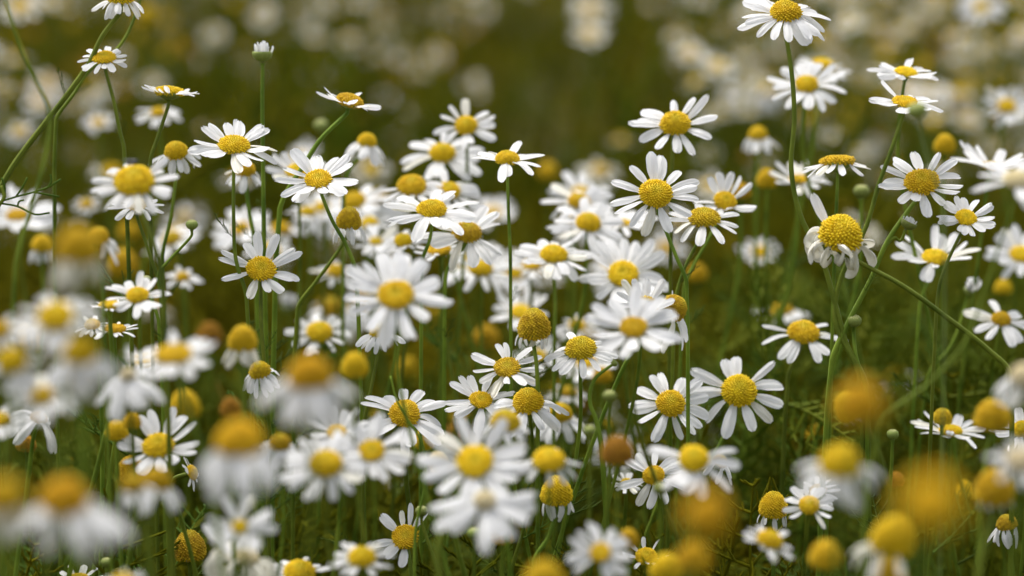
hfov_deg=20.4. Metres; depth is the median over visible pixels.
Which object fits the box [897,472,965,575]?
chamomile seed head
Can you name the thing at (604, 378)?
chamomile seed head
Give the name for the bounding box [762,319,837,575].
chamomile flower
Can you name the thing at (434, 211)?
chamomile flower
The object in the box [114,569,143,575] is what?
chamomile flower
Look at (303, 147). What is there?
chamomile flower
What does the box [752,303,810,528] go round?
chamomile flower
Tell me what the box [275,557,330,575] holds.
chamomile flower
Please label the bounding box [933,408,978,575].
chamomile seed head
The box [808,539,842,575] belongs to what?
chamomile seed head
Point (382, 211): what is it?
chamomile flower
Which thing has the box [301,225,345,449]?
chamomile flower
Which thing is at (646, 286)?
chamomile flower
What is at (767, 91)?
chamomile flower
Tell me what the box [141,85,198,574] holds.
chamomile flower
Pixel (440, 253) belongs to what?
chamomile flower
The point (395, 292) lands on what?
chamomile flower
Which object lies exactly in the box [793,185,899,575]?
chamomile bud
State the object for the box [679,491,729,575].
chamomile seed head
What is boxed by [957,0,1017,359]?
chamomile flower
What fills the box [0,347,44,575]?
chamomile flower
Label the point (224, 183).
chamomile flower
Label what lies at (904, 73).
chamomile flower
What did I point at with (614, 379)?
chamomile flower
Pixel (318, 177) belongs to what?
chamomile flower
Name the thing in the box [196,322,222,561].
chamomile seed head
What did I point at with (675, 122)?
chamomile flower
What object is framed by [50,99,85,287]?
chamomile flower
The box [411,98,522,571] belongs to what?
chamomile flower
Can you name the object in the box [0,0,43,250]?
chamomile flower
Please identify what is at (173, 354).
chamomile flower
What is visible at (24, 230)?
pale stem
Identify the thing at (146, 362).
chamomile flower
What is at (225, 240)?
chamomile flower
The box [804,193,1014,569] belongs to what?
chamomile flower
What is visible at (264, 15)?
chamomile flower
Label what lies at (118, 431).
chamomile seed head
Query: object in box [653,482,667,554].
chamomile bud
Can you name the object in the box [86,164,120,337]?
chamomile flower
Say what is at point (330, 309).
chamomile flower
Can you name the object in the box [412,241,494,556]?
chamomile flower
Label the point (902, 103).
chamomile flower
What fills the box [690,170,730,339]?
chamomile flower
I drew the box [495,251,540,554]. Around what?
chamomile flower
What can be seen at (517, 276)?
chamomile flower
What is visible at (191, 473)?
chamomile flower
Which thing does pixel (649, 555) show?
chamomile flower
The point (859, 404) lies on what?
chamomile seed head
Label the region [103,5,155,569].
chamomile seed head
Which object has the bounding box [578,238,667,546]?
chamomile flower
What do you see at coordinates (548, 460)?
chamomile flower
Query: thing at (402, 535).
chamomile flower
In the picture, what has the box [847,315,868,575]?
chamomile bud
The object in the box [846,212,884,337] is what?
chamomile flower
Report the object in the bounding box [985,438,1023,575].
chamomile flower
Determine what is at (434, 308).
chamomile seed head
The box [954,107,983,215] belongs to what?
chamomile flower
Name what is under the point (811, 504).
chamomile flower
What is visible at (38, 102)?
chamomile flower
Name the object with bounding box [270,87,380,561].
chamomile flower
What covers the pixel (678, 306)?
chamomile flower
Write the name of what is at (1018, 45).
chamomile flower
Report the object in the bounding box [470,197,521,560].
chamomile flower
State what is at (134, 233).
chamomile seed head
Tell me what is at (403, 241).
chamomile flower
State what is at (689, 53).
chamomile flower
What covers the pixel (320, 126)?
chamomile bud
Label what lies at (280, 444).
chamomile flower
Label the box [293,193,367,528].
chamomile flower
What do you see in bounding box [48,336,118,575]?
chamomile flower
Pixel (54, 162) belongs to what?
chamomile flower
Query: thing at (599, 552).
chamomile flower
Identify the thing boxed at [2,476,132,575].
chamomile flower
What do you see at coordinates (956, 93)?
chamomile flower
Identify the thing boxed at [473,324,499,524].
chamomile seed head
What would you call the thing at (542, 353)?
chamomile flower
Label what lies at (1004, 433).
chamomile flower
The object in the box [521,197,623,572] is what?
chamomile flower
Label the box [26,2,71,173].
chamomile flower
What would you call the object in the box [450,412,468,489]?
chamomile seed head
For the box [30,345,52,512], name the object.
chamomile flower
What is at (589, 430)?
chamomile bud
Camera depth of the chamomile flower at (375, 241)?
0.84 m
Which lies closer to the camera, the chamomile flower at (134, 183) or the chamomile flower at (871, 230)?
the chamomile flower at (134, 183)
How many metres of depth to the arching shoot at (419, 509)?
0.68 m
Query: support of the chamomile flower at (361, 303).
on the ground
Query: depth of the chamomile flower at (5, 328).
0.53 m
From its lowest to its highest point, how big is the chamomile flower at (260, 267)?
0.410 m
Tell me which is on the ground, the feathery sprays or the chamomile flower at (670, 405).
the chamomile flower at (670, 405)
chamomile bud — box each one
[101,557,109,575]
[107,220,197,574]
[144,276,205,575]
[244,41,305,532]
[276,293,297,431]
[314,119,335,548]
[415,506,451,575]
[467,527,476,575]
[583,425,595,575]
[601,390,616,575]
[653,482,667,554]
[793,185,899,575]
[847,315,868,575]
[851,429,900,558]
[903,277,981,575]
[907,102,945,575]
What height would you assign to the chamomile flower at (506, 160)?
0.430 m
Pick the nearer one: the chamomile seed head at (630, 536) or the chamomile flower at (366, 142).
the chamomile seed head at (630, 536)
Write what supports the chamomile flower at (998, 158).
on the ground
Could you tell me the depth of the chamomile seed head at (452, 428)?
0.92 m
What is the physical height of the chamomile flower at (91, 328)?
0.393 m
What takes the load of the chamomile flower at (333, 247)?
on the ground
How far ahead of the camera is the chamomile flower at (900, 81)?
1.68 m
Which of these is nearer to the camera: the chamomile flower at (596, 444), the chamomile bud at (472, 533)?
the chamomile bud at (472, 533)
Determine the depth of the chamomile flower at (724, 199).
0.76 m
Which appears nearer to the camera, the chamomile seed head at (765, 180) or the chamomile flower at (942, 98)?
the chamomile seed head at (765, 180)
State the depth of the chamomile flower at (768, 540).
0.60 m
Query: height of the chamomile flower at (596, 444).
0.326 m
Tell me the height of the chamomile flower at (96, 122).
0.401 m
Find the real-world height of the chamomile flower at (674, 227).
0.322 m
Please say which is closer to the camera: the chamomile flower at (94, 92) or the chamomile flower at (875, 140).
the chamomile flower at (94, 92)
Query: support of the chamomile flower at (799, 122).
on the ground
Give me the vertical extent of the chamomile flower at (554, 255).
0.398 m
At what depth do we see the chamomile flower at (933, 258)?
0.77 m
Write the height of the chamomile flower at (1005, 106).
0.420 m
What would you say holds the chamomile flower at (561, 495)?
on the ground
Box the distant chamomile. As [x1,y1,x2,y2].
[0,0,1023,572]
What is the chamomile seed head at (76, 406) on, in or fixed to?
on the ground
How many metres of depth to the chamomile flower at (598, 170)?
1.25 m
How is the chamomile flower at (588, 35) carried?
on the ground
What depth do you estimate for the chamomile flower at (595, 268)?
1.04 m
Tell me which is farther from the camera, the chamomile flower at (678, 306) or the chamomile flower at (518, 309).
the chamomile flower at (518, 309)
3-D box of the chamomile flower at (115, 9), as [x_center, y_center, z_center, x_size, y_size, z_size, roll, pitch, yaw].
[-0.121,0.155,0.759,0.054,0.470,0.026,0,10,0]
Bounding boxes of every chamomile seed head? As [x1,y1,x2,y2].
[15,435,69,575]
[18,329,38,375]
[66,367,77,445]
[92,221,139,403]
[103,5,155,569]
[104,420,128,572]
[106,248,138,412]
[119,455,143,575]
[123,412,141,572]
[159,389,224,571]
[175,529,206,575]
[183,326,200,401]
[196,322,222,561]
[220,397,241,575]
[340,352,371,575]
[395,357,416,429]
[410,431,433,560]
[429,306,438,327]
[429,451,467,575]
[446,424,466,548]
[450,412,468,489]
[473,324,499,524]
[493,535,513,575]
[515,160,557,393]
[524,559,562,575]
[574,398,601,516]
[592,366,613,560]
[600,435,633,575]
[619,528,638,575]
[644,263,721,550]
[649,552,679,575]
[662,182,751,551]
[672,542,710,575]
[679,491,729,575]
[721,237,734,273]
[756,168,793,569]
[783,424,822,570]
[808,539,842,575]
[816,471,905,575]
[834,378,885,575]
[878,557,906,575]
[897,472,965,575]
[909,133,973,563]
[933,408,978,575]
[956,480,972,573]
[967,279,1021,540]
[972,398,1011,571]
[988,189,1002,311]
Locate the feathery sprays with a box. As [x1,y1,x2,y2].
[0,215,1023,575]
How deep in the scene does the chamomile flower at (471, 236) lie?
0.74 m
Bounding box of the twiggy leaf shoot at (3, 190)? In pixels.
[0,174,60,475]
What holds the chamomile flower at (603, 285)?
on the ground
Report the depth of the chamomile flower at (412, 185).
0.79 m
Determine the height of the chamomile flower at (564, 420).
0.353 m
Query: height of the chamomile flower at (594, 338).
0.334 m
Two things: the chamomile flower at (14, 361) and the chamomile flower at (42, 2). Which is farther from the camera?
the chamomile flower at (42, 2)
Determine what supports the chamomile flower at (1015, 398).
on the ground
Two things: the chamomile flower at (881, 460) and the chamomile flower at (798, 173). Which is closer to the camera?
the chamomile flower at (881, 460)
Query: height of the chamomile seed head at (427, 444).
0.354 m
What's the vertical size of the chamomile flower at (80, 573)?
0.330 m
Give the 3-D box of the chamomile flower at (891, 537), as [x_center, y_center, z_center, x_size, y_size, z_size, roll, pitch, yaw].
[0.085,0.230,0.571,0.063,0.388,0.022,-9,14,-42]
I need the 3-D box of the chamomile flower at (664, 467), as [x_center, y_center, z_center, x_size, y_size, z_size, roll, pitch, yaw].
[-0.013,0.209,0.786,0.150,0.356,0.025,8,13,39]
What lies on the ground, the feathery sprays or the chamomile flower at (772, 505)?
the chamomile flower at (772, 505)
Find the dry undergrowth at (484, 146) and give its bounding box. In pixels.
[0,0,1018,575]
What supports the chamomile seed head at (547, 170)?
on the ground
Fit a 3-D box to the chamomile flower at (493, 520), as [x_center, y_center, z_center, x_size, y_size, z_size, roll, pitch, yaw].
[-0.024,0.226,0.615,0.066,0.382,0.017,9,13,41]
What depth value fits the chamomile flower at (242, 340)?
0.62 m
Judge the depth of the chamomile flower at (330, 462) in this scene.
0.58 m
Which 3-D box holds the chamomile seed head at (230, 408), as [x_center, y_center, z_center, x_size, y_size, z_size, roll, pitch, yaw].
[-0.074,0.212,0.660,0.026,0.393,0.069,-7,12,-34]
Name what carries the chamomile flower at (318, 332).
on the ground
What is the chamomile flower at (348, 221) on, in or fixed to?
on the ground
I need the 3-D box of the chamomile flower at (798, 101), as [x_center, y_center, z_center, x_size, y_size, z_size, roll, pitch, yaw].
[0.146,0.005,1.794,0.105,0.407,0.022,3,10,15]
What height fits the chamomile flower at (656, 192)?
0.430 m
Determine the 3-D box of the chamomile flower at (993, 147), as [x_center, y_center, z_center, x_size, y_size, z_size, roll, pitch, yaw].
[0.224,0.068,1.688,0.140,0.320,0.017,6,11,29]
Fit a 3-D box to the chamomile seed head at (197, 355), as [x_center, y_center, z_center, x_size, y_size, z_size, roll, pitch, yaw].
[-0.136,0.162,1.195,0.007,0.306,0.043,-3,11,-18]
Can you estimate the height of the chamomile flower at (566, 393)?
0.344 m
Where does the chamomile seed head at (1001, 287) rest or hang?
on the ground
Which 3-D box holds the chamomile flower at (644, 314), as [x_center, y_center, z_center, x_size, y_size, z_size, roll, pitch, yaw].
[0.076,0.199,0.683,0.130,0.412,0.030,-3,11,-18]
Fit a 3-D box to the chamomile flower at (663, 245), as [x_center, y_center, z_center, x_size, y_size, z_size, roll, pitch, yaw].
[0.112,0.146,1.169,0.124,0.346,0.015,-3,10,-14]
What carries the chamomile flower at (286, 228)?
on the ground
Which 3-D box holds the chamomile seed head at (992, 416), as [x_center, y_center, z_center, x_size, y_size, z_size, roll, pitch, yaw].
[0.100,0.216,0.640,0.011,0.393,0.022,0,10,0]
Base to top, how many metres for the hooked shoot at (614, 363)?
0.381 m
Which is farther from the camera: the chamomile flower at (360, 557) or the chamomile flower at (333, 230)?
the chamomile flower at (333, 230)
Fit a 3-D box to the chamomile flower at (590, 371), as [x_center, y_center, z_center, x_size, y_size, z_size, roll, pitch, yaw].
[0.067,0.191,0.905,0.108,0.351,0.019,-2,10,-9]
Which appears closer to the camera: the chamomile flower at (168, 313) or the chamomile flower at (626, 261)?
the chamomile flower at (626, 261)
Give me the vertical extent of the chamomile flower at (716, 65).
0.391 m
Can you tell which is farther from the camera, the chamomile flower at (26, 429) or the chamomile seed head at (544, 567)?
the chamomile flower at (26, 429)
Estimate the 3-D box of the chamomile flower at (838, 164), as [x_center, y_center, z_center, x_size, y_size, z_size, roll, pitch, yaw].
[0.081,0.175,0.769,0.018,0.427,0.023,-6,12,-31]
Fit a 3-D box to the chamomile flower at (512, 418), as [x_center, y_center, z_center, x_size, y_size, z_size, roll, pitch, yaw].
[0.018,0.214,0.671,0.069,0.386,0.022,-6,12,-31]
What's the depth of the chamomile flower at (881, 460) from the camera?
0.62 m
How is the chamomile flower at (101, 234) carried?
on the ground
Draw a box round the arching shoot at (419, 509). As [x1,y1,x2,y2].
[390,376,426,575]
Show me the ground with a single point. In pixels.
(526, 100)
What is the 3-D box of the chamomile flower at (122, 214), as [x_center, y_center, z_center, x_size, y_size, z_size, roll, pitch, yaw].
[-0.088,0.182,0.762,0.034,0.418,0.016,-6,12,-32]
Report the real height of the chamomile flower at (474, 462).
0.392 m
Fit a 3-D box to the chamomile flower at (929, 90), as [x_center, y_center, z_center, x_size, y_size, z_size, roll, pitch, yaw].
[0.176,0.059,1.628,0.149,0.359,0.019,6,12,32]
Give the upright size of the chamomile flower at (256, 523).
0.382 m
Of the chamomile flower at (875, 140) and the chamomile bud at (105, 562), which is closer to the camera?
the chamomile bud at (105, 562)
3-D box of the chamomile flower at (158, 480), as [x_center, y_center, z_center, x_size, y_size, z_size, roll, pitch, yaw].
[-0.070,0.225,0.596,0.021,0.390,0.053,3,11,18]
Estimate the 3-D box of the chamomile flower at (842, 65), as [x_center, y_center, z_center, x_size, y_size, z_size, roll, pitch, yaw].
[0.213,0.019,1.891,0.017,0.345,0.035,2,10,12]
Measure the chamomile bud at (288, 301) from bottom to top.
0.359 m
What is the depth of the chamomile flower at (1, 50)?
1.95 m
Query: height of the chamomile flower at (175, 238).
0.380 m
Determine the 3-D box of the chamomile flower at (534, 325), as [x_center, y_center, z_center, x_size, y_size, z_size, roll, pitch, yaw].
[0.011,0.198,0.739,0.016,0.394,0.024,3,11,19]
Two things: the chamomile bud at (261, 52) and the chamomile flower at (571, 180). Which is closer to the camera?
the chamomile bud at (261, 52)
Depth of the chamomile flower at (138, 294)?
0.66 m
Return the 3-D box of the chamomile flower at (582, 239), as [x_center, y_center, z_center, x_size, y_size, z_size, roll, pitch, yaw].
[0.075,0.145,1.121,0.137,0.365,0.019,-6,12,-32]
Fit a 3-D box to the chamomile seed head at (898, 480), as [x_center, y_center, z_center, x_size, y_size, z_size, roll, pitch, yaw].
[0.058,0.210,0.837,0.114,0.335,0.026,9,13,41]
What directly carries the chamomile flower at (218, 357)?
on the ground
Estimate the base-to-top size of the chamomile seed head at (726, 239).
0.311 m
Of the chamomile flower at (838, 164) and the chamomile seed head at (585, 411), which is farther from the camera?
the chamomile seed head at (585, 411)
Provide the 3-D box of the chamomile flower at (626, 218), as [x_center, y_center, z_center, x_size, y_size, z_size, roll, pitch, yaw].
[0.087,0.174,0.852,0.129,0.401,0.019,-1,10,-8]
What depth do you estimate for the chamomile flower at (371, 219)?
0.86 m
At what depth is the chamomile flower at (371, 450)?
0.60 m
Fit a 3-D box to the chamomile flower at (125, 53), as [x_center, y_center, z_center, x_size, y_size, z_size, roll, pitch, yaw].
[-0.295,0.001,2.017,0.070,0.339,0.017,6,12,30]
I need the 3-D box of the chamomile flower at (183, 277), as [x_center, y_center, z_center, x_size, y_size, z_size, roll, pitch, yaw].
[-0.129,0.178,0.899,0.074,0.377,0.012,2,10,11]
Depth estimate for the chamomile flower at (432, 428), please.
0.70 m
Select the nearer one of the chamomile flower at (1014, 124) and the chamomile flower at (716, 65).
the chamomile flower at (716, 65)
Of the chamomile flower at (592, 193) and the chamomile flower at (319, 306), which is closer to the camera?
the chamomile flower at (592, 193)
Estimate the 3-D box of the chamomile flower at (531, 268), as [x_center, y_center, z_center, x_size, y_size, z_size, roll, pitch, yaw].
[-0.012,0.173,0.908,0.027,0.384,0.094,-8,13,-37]
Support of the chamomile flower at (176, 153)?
on the ground
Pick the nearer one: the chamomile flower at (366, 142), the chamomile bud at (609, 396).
the chamomile bud at (609, 396)
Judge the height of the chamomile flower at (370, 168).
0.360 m
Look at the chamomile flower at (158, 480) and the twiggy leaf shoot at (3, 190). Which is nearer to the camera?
the chamomile flower at (158, 480)
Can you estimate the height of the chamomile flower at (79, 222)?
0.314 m
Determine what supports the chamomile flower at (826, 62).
on the ground
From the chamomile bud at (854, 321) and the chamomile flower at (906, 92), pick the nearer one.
the chamomile bud at (854, 321)
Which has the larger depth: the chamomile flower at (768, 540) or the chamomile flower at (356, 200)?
the chamomile flower at (356, 200)
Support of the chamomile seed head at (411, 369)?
on the ground
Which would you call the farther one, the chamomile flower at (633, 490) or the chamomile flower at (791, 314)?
the chamomile flower at (791, 314)
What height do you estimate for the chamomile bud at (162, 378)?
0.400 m
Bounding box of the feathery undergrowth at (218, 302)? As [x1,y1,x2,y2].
[0,0,1023,575]
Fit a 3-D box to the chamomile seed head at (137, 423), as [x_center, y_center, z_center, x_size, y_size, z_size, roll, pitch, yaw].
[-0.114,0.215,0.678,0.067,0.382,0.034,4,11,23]
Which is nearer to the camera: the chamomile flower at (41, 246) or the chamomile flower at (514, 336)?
the chamomile flower at (41, 246)
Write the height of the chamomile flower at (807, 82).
0.444 m
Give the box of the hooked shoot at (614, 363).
[588,360,617,569]
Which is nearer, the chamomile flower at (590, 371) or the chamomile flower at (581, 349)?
the chamomile flower at (581, 349)
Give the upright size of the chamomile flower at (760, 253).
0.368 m
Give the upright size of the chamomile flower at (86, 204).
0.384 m
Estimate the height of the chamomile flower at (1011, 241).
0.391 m
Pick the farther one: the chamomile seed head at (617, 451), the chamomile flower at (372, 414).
the chamomile flower at (372, 414)
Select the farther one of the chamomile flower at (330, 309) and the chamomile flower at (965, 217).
the chamomile flower at (330, 309)
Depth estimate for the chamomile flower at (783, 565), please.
0.75 m
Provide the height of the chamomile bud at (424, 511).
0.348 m
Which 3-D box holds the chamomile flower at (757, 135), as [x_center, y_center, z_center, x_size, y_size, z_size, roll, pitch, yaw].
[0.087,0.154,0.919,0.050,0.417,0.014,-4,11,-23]
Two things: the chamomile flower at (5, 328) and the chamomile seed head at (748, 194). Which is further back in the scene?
the chamomile seed head at (748, 194)
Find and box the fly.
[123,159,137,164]
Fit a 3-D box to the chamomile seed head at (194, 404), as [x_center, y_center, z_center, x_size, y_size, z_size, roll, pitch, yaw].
[-0.098,0.196,0.915,0.031,0.337,0.044,3,10,17]
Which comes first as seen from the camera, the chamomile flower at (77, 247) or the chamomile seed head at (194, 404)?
the chamomile flower at (77, 247)
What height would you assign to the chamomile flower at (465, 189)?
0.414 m
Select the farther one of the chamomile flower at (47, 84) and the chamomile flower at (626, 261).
the chamomile flower at (47, 84)
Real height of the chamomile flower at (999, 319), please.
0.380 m
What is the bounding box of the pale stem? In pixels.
[1,0,51,575]
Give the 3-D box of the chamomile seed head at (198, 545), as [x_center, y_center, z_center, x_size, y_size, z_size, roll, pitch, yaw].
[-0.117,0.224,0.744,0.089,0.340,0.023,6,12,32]
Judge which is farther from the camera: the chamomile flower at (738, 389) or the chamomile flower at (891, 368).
the chamomile flower at (891, 368)
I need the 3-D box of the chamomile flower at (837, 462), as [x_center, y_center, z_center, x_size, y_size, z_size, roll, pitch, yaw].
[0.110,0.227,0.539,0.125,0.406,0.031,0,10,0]
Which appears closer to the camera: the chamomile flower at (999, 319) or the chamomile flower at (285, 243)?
the chamomile flower at (999, 319)
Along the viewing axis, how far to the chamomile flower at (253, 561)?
0.61 m
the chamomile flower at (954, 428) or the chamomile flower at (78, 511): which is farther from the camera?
the chamomile flower at (954, 428)
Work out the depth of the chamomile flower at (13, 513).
0.40 m
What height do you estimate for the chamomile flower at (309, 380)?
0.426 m
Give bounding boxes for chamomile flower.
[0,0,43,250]
[0,0,143,495]
[0,48,28,234]
[0,54,38,304]
[0,184,71,564]
[0,315,26,556]
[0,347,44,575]
[0,407,32,575]
[0,475,27,575]
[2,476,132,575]
[4,121,109,360]
[4,367,77,574]
[11,410,56,575]
[15,294,102,575]
[24,89,59,229]
[24,234,57,564]
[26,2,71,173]
[26,71,65,201]
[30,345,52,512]
[38,0,56,230]
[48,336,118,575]
[49,214,85,296]
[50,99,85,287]
[52,0,141,575]
[53,225,103,575]
[59,565,102,575]
[68,46,146,574]
[70,300,118,575]
[72,197,120,482]
[75,316,107,575]
[80,110,168,381]
[81,83,114,261]
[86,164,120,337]
[88,322,137,575]
[91,157,178,575]
[91,226,118,575]
[93,106,181,549]
[95,367,165,575]
[105,271,197,575]
[108,199,218,563]
[109,51,127,161]
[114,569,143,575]
[117,406,197,575]
[118,345,158,570]
[119,473,155,575]
[124,467,181,575]
[127,457,198,573]
[128,329,224,575]
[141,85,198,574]
[141,298,174,327]
[143,226,200,483]
[152,141,200,575]
[158,225,228,461]
[160,265,203,562]
[161,206,216,502]
[188,119,281,573]
[197,163,265,557]
[199,417,278,575]
[203,523,277,575]
[208,496,277,575]
[211,207,276,547]
[218,173,253,312]
[218,231,302,558]
[222,324,267,567]
[226,206,366,560]
[243,238,290,433]
[245,360,279,558]
[246,3,275,126]
[249,261,358,536]
[255,354,355,575]
[257,204,327,499]
[259,221,297,414]
[264,433,295,575]
[265,151,345,563]
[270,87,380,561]
[275,148,366,575]
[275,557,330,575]
[276,132,385,575]
[279,429,366,575]
[282,140,319,294]
[284,315,352,575]
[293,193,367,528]
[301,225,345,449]
[303,297,371,566]
[308,407,368,575]
[309,298,334,365]
[316,322,405,575]
[318,238,355,260]
[323,185,426,575]
[326,224,401,575]
[327,542,395,575]
[331,214,446,572]
[342,412,412,569]
[344,251,452,575]
[345,278,385,420]
[347,303,380,407]
[348,157,390,254]
[348,230,427,565]
[357,410,384,558]
[359,188,407,408]
[360,388,482,575]
[376,503,427,575]
[379,273,419,494]
[382,174,446,575]
[382,189,478,570]
[401,132,499,574]
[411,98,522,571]
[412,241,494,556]
[413,245,495,575]
[416,415,531,575]
[421,167,479,575]
[422,205,501,570]
[428,490,535,575]
[442,245,517,575]
[445,375,565,575]
[466,343,543,575]
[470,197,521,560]
[471,141,561,573]
[484,409,528,575]
[489,252,538,449]
[489,288,602,552]
[494,387,574,575]
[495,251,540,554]
[505,336,561,566]
[508,254,587,555]
[514,239,592,558]
[515,307,550,561]
[519,447,581,560]
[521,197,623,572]
[523,258,563,373]
[528,315,602,535]
[532,475,573,563]
[533,402,585,559]
[540,183,613,575]
[544,332,617,565]
[544,386,587,575]
[548,171,609,445]
[550,290,687,566]
[556,23,609,385]
[557,215,625,414]
[559,346,618,536]
[566,522,631,575]
[570,0,612,183]
[577,159,649,399]
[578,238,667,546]
[580,273,619,540]
[581,326,615,452]
[582,402,637,572]
[585,284,683,548]
[588,277,674,575]
[589,262,618,406]
[591,431,646,575]
[595,268,618,332]
[603,210,692,532]
[610,151,698,542]
[611,472,641,575]
[613,454,731,572]
[619,453,682,548]
[623,537,656,575]
[628,94,717,551]
[628,372,709,574]
[647,444,739,575]
[651,230,688,362]
[658,216,694,285]
[666,39,722,261]
[666,204,738,555]
[671,172,756,552]
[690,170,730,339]
[690,356,783,575]
[690,402,719,443]
[695,237,779,412]
[700,52,737,317]
[714,126,799,574]
[720,160,830,562]
[723,84,785,289]
[735,57,850,537]
[737,0,870,575]
[743,525,793,575]
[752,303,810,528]
[752,483,836,575]
[757,491,787,575]
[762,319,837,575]
[767,61,887,512]
[771,0,816,231]
[782,486,834,575]
[785,155,869,575]
[796,120,811,136]
[796,443,882,575]
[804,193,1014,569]
[816,151,962,575]
[827,58,846,194]
[832,80,942,575]
[833,392,891,558]
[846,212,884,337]
[850,514,914,575]
[858,159,1023,575]
[864,131,893,265]
[866,58,974,552]
[879,87,952,306]
[880,78,917,200]
[881,367,920,447]
[884,82,948,256]
[884,97,938,258]
[891,224,980,575]
[892,84,923,190]
[893,88,907,160]
[910,6,933,246]
[910,411,1023,575]
[913,141,1022,575]
[923,196,995,573]
[933,168,954,224]
[937,87,977,305]
[940,140,1008,319]
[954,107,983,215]
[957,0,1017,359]
[963,300,1023,575]
[973,467,1014,575]
[982,86,1023,282]
[984,224,1023,568]
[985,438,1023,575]
[989,514,1013,548]
[994,363,1023,575]
[995,407,1023,575]
[1001,34,1023,154]
[1005,110,1020,153]
[1019,68,1023,147]
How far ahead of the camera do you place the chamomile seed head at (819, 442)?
0.86 m
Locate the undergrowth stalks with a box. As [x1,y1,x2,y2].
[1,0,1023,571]
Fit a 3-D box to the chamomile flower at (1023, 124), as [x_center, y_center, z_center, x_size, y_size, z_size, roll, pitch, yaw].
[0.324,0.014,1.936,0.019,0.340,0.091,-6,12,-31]
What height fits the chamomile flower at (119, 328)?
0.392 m
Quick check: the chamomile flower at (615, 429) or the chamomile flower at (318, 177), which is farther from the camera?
the chamomile flower at (615, 429)
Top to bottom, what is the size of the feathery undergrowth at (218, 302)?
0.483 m
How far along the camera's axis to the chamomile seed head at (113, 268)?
0.97 m
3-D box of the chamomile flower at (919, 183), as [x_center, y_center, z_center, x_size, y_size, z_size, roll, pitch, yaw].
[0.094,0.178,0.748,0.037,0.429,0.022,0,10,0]
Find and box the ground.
[0,0,1023,564]
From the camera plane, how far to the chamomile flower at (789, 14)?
0.71 m
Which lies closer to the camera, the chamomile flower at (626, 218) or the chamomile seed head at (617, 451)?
the chamomile seed head at (617, 451)
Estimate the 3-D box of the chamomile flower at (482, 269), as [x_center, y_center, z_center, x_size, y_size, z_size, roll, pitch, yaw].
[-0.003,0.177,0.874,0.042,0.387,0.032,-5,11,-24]
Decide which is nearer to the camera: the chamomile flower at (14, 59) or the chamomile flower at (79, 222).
the chamomile flower at (79, 222)
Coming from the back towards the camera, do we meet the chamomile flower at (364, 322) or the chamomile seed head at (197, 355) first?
the chamomile seed head at (197, 355)
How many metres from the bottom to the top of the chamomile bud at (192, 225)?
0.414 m
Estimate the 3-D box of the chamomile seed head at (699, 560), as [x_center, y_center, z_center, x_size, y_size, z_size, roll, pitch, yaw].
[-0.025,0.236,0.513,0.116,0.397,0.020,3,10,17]
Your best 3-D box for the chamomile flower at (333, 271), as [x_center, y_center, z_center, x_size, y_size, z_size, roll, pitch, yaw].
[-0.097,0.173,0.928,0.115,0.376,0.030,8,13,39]
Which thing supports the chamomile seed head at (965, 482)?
on the ground
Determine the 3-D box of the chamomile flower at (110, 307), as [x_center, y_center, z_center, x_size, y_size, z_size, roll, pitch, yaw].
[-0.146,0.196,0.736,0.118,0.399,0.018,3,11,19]
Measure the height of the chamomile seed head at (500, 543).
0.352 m
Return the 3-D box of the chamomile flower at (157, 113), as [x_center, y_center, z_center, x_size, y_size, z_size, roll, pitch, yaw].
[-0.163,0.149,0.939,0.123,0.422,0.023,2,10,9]
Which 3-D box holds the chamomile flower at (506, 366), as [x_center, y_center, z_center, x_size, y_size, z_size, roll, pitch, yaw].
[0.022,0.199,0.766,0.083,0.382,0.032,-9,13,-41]
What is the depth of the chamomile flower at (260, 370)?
0.69 m
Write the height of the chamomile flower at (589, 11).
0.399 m
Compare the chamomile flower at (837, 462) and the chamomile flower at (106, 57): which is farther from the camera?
the chamomile flower at (106, 57)
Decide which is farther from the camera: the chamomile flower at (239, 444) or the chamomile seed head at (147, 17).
the chamomile seed head at (147, 17)
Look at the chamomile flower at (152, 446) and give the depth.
0.66 m
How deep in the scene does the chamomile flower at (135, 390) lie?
0.58 m
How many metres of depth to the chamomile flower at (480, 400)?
0.71 m
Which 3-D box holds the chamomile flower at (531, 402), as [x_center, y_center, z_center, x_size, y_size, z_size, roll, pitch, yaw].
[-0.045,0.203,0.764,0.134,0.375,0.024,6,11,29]
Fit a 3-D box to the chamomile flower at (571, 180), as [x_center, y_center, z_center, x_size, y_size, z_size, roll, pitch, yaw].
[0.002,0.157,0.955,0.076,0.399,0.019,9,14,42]
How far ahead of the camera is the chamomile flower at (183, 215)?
1.26 m
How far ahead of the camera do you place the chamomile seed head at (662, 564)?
0.57 m
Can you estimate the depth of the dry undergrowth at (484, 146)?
2.33 m
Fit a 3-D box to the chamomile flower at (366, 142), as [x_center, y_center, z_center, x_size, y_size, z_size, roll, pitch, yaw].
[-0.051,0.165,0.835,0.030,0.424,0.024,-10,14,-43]
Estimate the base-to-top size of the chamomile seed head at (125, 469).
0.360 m
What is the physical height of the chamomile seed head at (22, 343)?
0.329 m
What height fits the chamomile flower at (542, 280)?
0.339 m
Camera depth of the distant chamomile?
2.22 m
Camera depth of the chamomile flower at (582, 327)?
0.88 m
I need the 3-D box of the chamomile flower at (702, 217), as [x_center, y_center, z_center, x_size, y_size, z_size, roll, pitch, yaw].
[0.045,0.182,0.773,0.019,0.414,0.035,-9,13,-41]
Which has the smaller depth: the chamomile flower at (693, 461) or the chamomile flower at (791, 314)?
the chamomile flower at (693, 461)

